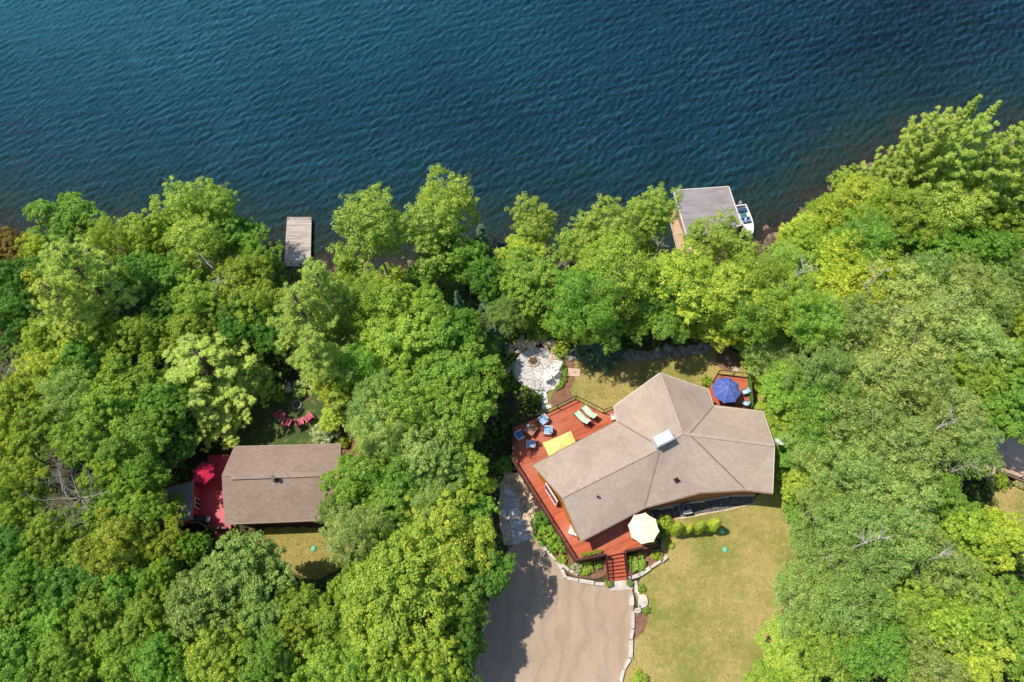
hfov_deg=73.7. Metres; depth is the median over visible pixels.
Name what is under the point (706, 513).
stone edging
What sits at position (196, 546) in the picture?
maple tree
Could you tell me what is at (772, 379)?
maple tree
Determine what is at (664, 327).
maple tree
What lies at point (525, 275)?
maple tree
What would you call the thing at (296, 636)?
maple tree
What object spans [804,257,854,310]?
beech tree
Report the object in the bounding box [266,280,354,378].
deciduous tree
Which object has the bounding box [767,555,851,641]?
ash tree
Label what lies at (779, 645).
maple tree
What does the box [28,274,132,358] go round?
deciduous tree
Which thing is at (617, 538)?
wooden deck
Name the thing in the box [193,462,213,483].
patio umbrella
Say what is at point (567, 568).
stone edging
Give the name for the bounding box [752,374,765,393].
bush
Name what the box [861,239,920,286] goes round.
beech tree
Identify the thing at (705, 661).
lawn
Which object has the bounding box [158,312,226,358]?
maple tree
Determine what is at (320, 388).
beech tree
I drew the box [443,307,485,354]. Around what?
maple tree
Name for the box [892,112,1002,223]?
pine tree
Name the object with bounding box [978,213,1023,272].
maple tree
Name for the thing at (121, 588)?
maple tree
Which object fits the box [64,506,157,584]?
maple tree
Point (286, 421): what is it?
lawn chair
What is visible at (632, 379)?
lawn
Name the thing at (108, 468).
maple tree
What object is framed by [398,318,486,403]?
maple tree
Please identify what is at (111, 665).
maple tree
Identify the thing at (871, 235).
ash tree
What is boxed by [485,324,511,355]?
spruce tree
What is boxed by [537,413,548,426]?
patio chair
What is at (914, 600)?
maple tree
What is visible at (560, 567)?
stone edging
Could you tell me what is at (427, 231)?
birch tree
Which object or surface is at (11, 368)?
dead tree
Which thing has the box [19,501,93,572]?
maple tree
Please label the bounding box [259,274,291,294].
maple tree
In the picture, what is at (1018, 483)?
bush
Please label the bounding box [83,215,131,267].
ash tree
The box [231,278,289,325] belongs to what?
maple tree
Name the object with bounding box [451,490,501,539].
maple tree
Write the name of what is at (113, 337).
maple tree
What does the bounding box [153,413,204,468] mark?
maple tree
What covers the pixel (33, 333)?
maple tree
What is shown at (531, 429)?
patio table
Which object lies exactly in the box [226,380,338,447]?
lawn
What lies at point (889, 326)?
dead tree
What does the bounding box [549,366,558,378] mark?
lawn chair
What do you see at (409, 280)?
bush
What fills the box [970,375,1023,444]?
maple tree
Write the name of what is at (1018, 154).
birch tree
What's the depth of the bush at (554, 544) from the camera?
59.19 m
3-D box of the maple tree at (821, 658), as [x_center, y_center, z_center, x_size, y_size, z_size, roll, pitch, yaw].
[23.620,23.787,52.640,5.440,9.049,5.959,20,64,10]
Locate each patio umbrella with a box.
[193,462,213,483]
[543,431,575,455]
[628,512,659,543]
[712,377,740,402]
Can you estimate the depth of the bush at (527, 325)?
68.23 m
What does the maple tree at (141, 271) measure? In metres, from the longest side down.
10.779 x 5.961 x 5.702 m
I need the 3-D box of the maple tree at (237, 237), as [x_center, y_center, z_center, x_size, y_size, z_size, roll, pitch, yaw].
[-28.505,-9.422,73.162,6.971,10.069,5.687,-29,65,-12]
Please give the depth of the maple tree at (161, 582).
52.46 m
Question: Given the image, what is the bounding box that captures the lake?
[0,0,1023,275]
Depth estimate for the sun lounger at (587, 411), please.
63.67 m
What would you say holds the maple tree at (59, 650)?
on the ground at (198, 458)
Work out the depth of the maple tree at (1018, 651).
49.36 m
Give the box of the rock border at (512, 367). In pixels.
[503,357,515,372]
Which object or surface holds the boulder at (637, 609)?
on the soil bed at (641, 620)
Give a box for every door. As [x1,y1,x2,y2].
[194,497,199,509]
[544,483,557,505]
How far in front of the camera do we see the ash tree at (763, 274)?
61.07 m
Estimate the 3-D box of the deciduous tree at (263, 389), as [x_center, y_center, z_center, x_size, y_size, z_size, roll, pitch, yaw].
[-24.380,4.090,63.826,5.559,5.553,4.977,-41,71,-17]
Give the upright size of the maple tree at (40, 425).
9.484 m
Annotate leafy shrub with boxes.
[578,560,594,576]
[628,553,646,572]
[666,540,674,549]
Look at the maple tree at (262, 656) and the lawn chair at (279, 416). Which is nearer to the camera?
the maple tree at (262, 656)
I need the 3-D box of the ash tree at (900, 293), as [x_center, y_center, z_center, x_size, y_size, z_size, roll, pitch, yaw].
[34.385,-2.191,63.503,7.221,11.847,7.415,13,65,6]
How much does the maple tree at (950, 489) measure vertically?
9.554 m
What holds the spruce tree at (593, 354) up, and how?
on the ground at (198, 458)
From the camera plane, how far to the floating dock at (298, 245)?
79.18 m
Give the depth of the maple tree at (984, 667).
48.49 m
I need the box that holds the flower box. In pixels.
[580,549,601,556]
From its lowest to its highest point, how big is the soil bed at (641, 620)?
0.001 m
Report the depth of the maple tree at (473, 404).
56.59 m
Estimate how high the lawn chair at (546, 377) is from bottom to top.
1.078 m
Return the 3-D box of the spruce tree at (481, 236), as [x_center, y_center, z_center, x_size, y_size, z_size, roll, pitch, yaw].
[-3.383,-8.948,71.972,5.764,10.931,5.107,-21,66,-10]
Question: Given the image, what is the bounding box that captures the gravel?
[649,494,756,522]
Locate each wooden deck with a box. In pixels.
[191,454,231,530]
[512,395,658,562]
[709,370,753,408]
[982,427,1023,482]
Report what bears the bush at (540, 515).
on the ground at (198, 458)
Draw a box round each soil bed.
[303,385,312,399]
[339,428,371,461]
[540,533,605,578]
[550,359,574,405]
[626,549,664,575]
[634,609,648,636]
[716,346,740,370]
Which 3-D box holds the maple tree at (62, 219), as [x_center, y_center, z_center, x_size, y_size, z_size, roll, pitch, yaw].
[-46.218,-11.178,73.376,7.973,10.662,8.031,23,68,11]
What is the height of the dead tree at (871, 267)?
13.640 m
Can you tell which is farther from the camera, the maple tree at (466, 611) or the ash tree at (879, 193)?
the ash tree at (879, 193)
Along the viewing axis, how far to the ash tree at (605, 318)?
59.36 m
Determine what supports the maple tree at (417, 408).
on the ground at (198, 458)
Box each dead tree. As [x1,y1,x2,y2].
[0,355,38,388]
[24,450,116,538]
[198,252,234,296]
[646,234,668,261]
[758,255,817,324]
[803,519,891,573]
[813,263,890,338]
[835,306,907,373]
[901,406,961,453]
[909,544,955,578]
[933,454,981,481]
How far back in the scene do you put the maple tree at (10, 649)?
49.25 m
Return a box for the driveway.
[472,538,633,681]
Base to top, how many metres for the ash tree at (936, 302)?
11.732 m
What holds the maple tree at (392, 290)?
on the ground at (198, 458)
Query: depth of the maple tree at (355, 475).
55.12 m
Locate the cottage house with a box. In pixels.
[533,372,783,541]
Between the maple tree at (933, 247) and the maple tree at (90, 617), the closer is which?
the maple tree at (90, 617)
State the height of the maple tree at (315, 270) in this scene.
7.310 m
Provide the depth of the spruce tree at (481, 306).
68.91 m
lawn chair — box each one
[273,409,286,421]
[281,417,292,427]
[294,417,304,428]
[303,412,314,423]
[541,372,551,383]
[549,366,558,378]
[552,360,561,369]
[568,525,575,535]
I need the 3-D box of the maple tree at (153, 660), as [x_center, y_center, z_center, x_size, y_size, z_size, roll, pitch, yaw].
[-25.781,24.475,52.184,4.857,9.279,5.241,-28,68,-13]
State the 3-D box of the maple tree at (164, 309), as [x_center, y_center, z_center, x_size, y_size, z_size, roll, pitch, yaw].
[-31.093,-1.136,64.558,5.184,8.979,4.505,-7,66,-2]
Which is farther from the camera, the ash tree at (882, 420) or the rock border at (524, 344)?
the rock border at (524, 344)
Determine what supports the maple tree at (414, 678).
on the ground at (198, 458)
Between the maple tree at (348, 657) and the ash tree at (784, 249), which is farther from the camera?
the ash tree at (784, 249)
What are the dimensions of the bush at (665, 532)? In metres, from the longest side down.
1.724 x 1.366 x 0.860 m
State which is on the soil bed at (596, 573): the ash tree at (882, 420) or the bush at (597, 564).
the bush at (597, 564)
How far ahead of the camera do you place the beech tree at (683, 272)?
60.98 m
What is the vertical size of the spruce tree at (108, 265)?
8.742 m
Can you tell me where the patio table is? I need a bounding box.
[523,422,537,436]
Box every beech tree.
[305,356,360,408]
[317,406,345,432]
[387,522,421,561]
[493,228,548,269]
[644,237,724,324]
[688,311,745,352]
[692,260,764,334]
[775,210,826,260]
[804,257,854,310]
[809,187,866,244]
[809,228,872,283]
[816,261,895,331]
[835,170,889,221]
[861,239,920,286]
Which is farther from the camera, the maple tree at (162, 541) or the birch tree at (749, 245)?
the birch tree at (749, 245)
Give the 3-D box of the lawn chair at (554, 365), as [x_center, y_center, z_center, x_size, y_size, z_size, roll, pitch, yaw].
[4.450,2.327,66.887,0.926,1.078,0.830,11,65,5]
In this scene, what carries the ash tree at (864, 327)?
on the ground at (198, 458)
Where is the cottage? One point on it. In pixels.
(268, 484)
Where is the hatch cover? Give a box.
[568,368,579,376]
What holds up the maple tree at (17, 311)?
on the ground at (198, 458)
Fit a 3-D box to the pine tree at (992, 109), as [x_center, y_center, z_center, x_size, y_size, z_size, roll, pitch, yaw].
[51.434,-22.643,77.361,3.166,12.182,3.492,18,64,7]
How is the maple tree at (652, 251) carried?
on the ground at (198, 458)
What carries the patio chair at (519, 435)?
on the wooden deck at (617, 538)
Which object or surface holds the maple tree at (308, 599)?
on the ground at (198, 458)
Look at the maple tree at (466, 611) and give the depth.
50.59 m
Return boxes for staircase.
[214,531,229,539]
[605,551,628,580]
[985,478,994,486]
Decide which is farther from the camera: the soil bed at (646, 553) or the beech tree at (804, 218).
the beech tree at (804, 218)
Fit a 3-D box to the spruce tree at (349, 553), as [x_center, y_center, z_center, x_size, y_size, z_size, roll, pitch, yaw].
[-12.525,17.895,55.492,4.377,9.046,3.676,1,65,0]
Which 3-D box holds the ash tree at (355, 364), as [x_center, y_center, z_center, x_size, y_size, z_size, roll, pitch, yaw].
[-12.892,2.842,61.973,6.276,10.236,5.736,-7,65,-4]
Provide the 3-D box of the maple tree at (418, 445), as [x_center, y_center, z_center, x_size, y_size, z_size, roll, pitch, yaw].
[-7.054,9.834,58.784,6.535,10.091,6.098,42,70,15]
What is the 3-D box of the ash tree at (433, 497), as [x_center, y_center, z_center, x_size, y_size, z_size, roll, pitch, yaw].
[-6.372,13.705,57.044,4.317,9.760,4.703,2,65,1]
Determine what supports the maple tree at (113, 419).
on the ground at (198, 458)
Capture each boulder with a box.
[629,594,633,605]
[634,608,640,613]
[641,594,647,607]
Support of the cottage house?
on the ground at (198, 458)
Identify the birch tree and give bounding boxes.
[149,175,218,230]
[165,211,228,278]
[175,176,241,245]
[325,181,409,277]
[390,187,458,287]
[417,163,481,237]
[504,191,558,245]
[554,209,602,269]
[572,193,648,265]
[626,181,685,260]
[678,205,742,266]
[723,227,759,270]
[984,126,1023,167]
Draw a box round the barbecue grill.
[190,514,210,523]
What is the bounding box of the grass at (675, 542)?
[251,350,1023,681]
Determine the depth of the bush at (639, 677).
55.09 m
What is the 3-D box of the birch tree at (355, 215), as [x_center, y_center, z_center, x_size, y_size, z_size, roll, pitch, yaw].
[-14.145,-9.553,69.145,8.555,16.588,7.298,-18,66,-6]
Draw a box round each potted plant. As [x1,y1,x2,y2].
[604,580,611,586]
[626,580,632,586]
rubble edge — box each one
[284,381,310,392]
[503,469,537,522]
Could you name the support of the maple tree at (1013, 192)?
on the ground at (198, 458)
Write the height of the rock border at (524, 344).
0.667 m
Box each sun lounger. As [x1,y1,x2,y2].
[574,410,590,426]
[581,405,597,421]
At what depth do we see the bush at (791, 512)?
60.43 m
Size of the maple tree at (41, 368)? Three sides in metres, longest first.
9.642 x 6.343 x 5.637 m
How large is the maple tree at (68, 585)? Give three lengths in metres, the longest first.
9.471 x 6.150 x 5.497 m
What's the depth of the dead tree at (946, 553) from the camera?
48.98 m
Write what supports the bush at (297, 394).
on the lawn at (264, 427)
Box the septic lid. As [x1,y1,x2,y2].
[722,547,727,552]
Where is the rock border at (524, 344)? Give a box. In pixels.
[502,332,560,363]
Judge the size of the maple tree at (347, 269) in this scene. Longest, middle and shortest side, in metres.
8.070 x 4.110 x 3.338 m
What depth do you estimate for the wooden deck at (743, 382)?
65.05 m
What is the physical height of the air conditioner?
0.815 m
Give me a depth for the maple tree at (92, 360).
58.93 m
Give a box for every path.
[501,488,533,543]
[510,477,525,491]
[536,390,551,408]
[725,356,738,372]
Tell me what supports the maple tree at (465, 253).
on the ground at (198, 458)
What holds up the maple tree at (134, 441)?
on the ground at (198, 458)
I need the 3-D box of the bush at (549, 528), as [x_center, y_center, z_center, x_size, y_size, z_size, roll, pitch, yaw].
[2.889,16.992,59.751,1.880,1.071,2.214,36,71,13]
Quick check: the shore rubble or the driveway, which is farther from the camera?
the shore rubble
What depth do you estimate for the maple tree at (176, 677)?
49.36 m
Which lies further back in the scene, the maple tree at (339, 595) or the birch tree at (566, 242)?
the birch tree at (566, 242)
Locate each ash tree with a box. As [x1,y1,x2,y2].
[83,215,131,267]
[318,501,394,567]
[328,335,395,392]
[333,262,388,336]
[342,398,409,459]
[343,364,402,438]
[410,476,458,522]
[481,293,528,336]
[537,265,627,342]
[561,226,663,319]
[713,283,789,350]
[722,248,796,307]
[743,329,803,378]
[749,267,827,344]
[757,240,820,289]
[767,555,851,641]
[776,418,847,484]
[779,336,863,401]
[781,374,872,451]
[787,290,856,354]
[787,514,858,585]
[793,470,860,537]
[796,192,843,247]
[807,572,903,643]
[808,488,900,558]
[816,431,910,505]
[818,342,914,413]
[818,532,914,607]
[819,389,908,464]
[826,292,894,360]
[827,206,903,271]
[830,609,922,681]
[844,179,916,227]
[853,500,940,576]
[854,410,964,487]
[857,255,940,344]
[860,452,944,534]
[861,302,951,398]
[870,183,953,243]
[872,626,973,681]
[876,343,956,436]
[885,244,955,303]
[891,275,973,360]
[898,172,992,252]
[902,529,990,607]
[903,380,990,449]
[919,248,1000,317]
[934,408,1007,480]
[936,306,1023,371]
[948,262,1022,332]
[979,247,1023,308]
[982,163,1023,210]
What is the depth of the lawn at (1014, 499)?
61.80 m
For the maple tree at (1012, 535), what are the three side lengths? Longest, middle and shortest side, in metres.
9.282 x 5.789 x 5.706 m
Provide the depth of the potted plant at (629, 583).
58.17 m
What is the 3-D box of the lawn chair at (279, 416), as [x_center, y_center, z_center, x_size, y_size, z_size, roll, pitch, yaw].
[-22.025,7.021,64.751,0.926,1.078,0.830,-39,71,-17]
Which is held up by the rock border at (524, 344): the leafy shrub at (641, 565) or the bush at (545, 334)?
the bush at (545, 334)
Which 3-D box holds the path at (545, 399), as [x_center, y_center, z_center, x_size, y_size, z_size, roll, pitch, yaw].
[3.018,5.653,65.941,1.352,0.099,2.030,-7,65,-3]
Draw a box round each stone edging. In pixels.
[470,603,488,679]
[535,539,605,585]
[561,564,577,575]
[619,611,634,681]
[627,555,667,579]
[634,581,641,608]
[676,503,752,519]
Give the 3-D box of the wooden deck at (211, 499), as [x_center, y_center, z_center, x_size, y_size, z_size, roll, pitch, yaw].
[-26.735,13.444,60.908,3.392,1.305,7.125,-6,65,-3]
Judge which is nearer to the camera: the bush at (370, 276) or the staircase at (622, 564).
the staircase at (622, 564)
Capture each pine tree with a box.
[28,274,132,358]
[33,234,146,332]
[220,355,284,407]
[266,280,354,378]
[294,257,366,344]
[294,325,365,410]
[860,105,961,221]
[876,147,915,182]
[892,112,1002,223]
[929,107,952,148]
[931,94,982,158]
[941,121,1023,232]
[945,100,1001,167]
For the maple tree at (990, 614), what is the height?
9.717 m
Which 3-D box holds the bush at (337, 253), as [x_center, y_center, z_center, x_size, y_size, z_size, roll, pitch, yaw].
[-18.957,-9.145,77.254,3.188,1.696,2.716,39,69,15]
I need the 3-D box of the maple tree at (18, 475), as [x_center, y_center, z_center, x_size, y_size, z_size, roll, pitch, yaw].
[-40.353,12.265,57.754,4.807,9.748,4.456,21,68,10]
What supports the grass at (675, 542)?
on the ground at (198, 458)
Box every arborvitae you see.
[668,521,683,536]
[681,524,692,533]
[692,520,705,534]
[704,518,720,532]
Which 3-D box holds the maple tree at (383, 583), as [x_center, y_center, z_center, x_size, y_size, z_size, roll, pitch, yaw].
[-8.008,19.186,52.851,9.060,12.810,8.776,8,63,5]
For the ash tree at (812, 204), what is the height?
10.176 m
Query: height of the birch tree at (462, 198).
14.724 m
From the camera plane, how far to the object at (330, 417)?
62.48 m
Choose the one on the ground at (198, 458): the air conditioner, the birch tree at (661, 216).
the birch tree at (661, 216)
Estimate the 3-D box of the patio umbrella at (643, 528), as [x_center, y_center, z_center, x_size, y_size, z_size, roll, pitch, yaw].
[11.071,16.137,58.214,2.473,2.610,2.473,-10,65,-5]
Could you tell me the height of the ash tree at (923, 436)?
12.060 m
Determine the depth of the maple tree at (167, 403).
57.73 m
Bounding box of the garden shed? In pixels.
[160,480,199,525]
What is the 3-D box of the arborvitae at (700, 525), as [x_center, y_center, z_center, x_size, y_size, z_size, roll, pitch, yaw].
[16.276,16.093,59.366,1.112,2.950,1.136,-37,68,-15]
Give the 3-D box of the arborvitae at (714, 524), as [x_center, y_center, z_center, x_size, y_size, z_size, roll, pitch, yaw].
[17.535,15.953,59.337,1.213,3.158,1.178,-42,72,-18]
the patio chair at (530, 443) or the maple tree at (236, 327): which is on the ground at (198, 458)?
the maple tree at (236, 327)
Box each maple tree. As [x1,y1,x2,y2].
[0,226,27,262]
[0,254,47,309]
[0,289,39,346]
[0,374,45,438]
[0,417,51,467]
[0,451,70,502]
[0,482,48,532]
[0,522,37,577]
[0,550,54,619]
[0,582,41,647]
[0,606,74,681]
[3,395,78,458]
[7,339,72,398]
[11,312,86,361]
[14,232,50,267]
[14,266,62,305]
[17,587,93,660]
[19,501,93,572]
[22,191,111,252]
[25,631,102,681]
[32,539,109,613]
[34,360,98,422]
[36,252,92,295]
[48,404,118,467]
[50,334,109,394]
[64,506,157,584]
[68,582,137,658]
[74,448,150,503]
[76,370,145,439]
[80,620,152,681]
[81,480,131,533]
[82,309,137,363]
[92,347,165,407]
[95,406,172,478]
[100,560,160,612]
[103,586,171,660]
[108,250,176,305]
[113,488,172,525]
[115,311,177,363]
[116,207,185,260]
[121,449,173,492]
[123,622,194,681]
[128,554,191,604]
[130,511,192,572]
[131,377,204,428]
[142,293,190,341]
[146,249,195,305]
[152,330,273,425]
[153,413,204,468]
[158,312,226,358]
[158,653,208,681]
[160,492,186,517]
[162,555,241,641]
[170,268,229,333]
[177,532,212,565]
[182,609,262,681]
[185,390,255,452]
[188,529,295,614]
[204,254,276,314]
[205,213,270,264]
[217,295,273,348]
[223,572,298,641]
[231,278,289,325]
[231,623,299,681]
[234,236,284,275]
[249,312,298,355]
[256,564,294,596]
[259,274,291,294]
[273,581,331,630]
[273,613,334,674]
[287,638,357,681]
[301,260,328,287]
[311,583,362,655]
[314,492,354,530]
[317,442,390,513]
[326,562,365,615]
[326,631,385,681]
[328,255,360,294]
[337,607,426,681]
[340,522,462,652]
[352,483,420,549]
[353,297,437,375]
[358,278,427,342]
[365,443,430,510]
[369,367,450,441]
[378,642,443,681]
[388,417,465,474]
[396,624,471,681]
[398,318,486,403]
[398,488,496,589]
[406,245,458,295]
[408,280,454,338]
[409,433,468,498]
[423,579,490,634]
[430,403,484,456]
[431,350,507,441]
[436,224,489,289]
[439,659,481,681]
[441,617,488,667]
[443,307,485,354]
[451,447,498,500]
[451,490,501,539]
[457,545,516,605]
[462,253,508,302]
[476,332,502,363]
[492,244,565,318]
[545,308,581,346]
[575,299,628,354]
[620,225,662,267]
[626,300,694,346]
[632,267,681,329]
[730,323,776,369]
[742,648,794,681]
[753,610,834,681]
[754,397,805,435]
[757,359,807,412]
[771,429,810,471]
[783,217,840,266]
[785,464,820,507]
[789,610,872,681]
[826,164,869,202]
[850,560,947,642]
[901,210,972,263]
[905,586,986,667]
[911,458,986,530]
[922,623,1019,681]
[924,498,1007,565]
[941,563,1023,662]
[944,185,1022,253]
[946,224,1023,280]
[946,349,1007,414]
[953,505,1023,574]
[966,329,1023,400]
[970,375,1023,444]
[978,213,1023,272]
[983,299,1023,337]
[988,572,1023,633]
[993,617,1023,681]
[994,161,1023,212]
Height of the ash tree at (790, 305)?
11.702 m
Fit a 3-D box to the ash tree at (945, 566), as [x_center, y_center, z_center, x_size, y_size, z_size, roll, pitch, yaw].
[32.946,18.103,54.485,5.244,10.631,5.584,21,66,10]
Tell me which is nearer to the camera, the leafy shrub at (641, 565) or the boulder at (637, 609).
the boulder at (637, 609)
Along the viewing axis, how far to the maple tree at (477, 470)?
55.69 m
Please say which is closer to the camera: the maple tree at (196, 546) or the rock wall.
the maple tree at (196, 546)
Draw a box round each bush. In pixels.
[291,384,304,398]
[309,420,340,443]
[332,250,357,266]
[334,436,350,447]
[360,271,380,293]
[376,262,407,286]
[405,271,429,289]
[495,455,514,473]
[517,310,539,339]
[530,511,550,531]
[533,319,552,340]
[533,524,555,545]
[546,531,565,553]
[551,339,569,358]
[555,553,568,563]
[570,562,583,573]
[594,561,602,569]
[630,668,648,681]
[638,583,645,592]
[643,606,650,614]
[650,549,663,560]
[657,514,673,530]
[657,522,668,540]
[700,374,712,386]
[743,358,765,378]
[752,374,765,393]
[774,462,791,483]
[780,480,797,503]
[783,499,802,524]
[994,473,1009,490]
[1013,479,1023,488]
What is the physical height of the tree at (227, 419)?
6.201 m
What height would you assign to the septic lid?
0.190 m
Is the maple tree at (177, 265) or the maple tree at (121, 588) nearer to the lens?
the maple tree at (121, 588)
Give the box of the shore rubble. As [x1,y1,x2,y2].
[44,162,882,282]
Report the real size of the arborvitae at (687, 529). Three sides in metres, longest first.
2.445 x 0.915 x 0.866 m
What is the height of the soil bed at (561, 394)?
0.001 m
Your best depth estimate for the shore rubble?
78.94 m
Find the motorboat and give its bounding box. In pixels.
[736,201,753,234]
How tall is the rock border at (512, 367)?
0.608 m
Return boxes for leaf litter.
[475,348,611,681]
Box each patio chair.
[514,429,524,441]
[526,439,534,448]
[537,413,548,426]
[543,425,552,435]
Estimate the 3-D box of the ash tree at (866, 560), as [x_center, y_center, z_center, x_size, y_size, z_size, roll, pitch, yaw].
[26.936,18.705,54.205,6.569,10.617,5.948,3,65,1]
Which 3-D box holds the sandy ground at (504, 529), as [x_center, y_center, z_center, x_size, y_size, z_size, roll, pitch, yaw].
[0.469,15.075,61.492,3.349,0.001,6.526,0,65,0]
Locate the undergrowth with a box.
[0,145,1023,681]
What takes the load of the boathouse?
on the ground at (198, 458)
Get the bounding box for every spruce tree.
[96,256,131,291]
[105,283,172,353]
[343,544,372,567]
[453,290,474,326]
[458,224,506,290]
[476,273,501,322]
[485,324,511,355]
[571,322,623,370]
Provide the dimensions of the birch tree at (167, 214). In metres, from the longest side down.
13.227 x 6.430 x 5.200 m
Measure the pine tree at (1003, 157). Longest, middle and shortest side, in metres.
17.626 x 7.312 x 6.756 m
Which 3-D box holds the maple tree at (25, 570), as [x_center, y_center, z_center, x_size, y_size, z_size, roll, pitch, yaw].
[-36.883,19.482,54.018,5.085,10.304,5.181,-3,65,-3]
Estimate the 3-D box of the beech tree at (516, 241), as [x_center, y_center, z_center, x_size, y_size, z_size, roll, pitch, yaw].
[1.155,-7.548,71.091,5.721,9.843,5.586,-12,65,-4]
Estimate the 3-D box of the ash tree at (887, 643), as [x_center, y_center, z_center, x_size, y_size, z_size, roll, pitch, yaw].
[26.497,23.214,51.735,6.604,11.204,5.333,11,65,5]
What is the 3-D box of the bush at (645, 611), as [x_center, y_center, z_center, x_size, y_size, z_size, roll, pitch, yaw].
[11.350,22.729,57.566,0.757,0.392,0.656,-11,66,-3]
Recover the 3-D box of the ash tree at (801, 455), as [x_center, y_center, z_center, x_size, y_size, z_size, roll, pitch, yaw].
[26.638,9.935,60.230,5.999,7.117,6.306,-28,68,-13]
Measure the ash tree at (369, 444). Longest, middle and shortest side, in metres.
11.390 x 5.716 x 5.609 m
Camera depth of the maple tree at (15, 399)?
57.19 m
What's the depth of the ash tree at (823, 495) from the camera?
55.78 m
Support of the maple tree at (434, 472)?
on the ground at (198, 458)
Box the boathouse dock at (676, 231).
[670,206,712,260]
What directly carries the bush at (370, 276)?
on the ground at (198, 458)
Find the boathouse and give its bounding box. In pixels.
[673,186,741,243]
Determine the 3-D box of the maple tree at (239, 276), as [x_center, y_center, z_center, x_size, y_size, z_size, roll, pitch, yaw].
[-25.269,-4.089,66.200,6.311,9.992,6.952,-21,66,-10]
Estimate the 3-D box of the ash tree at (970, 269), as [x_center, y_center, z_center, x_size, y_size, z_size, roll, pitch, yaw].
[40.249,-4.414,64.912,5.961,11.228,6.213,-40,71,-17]
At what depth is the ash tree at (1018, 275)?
62.06 m
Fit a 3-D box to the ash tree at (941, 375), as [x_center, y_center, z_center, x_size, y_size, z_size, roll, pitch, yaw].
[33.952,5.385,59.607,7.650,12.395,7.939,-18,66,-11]
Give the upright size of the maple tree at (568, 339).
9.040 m
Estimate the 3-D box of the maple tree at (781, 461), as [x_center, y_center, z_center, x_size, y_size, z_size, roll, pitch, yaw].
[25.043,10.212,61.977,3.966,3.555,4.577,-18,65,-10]
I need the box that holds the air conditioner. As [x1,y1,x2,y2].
[678,503,692,515]
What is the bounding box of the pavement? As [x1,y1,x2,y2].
[609,580,632,589]
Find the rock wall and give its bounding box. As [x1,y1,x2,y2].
[562,342,724,364]
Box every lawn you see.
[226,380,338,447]
[256,526,350,578]
[539,346,766,415]
[623,427,808,681]
[992,486,1023,533]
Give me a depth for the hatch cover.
67.09 m
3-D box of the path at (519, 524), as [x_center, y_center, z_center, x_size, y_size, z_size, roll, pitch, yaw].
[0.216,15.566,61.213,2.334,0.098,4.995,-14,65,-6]
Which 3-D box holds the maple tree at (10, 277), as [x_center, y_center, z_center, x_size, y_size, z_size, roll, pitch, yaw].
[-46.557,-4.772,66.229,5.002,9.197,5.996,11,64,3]
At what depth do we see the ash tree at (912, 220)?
63.61 m
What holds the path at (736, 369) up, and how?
on the soil bed at (721, 361)
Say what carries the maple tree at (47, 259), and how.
on the ground at (198, 458)
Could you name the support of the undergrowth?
on the ground at (198, 458)
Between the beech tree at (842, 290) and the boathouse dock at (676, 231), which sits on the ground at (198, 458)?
the beech tree at (842, 290)
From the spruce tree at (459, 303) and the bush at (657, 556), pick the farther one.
the spruce tree at (459, 303)
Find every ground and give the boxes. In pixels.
[0,156,1023,681]
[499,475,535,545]
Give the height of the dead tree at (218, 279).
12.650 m
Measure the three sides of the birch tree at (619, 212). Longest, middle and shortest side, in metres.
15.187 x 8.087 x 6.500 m
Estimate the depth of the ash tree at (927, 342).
56.83 m
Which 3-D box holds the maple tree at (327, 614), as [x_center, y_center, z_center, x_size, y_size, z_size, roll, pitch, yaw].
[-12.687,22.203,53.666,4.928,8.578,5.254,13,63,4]
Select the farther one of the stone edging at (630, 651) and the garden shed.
the garden shed
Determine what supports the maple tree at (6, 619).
on the ground at (198, 458)
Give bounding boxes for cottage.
[222,443,343,525]
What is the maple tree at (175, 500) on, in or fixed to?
on the ground at (198, 458)
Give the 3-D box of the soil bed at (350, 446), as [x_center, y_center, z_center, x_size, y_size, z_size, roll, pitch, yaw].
[-14.815,10.116,63.853,1.961,0.001,4.788,-40,71,-17]
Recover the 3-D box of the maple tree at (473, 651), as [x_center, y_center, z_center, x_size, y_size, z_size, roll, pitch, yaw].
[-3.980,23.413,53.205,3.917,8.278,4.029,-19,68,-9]
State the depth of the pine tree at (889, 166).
66.89 m
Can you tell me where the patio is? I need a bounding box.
[513,348,560,390]
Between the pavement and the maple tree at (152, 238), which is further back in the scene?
the maple tree at (152, 238)
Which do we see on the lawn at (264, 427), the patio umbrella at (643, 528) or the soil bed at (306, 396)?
the soil bed at (306, 396)
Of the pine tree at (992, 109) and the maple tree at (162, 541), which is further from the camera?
the pine tree at (992, 109)
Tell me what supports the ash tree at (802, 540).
on the lawn at (705, 661)
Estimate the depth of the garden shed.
59.58 m
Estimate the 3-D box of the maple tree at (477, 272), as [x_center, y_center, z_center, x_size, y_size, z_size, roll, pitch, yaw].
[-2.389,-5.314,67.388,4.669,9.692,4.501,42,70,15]
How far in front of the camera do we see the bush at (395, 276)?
74.96 m
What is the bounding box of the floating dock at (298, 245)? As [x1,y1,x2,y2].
[284,217,311,267]
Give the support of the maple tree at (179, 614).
on the ground at (198, 458)
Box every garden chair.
[740,387,750,396]
[740,399,750,406]
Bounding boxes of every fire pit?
[291,400,301,409]
[527,356,539,366]
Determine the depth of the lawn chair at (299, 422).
64.62 m

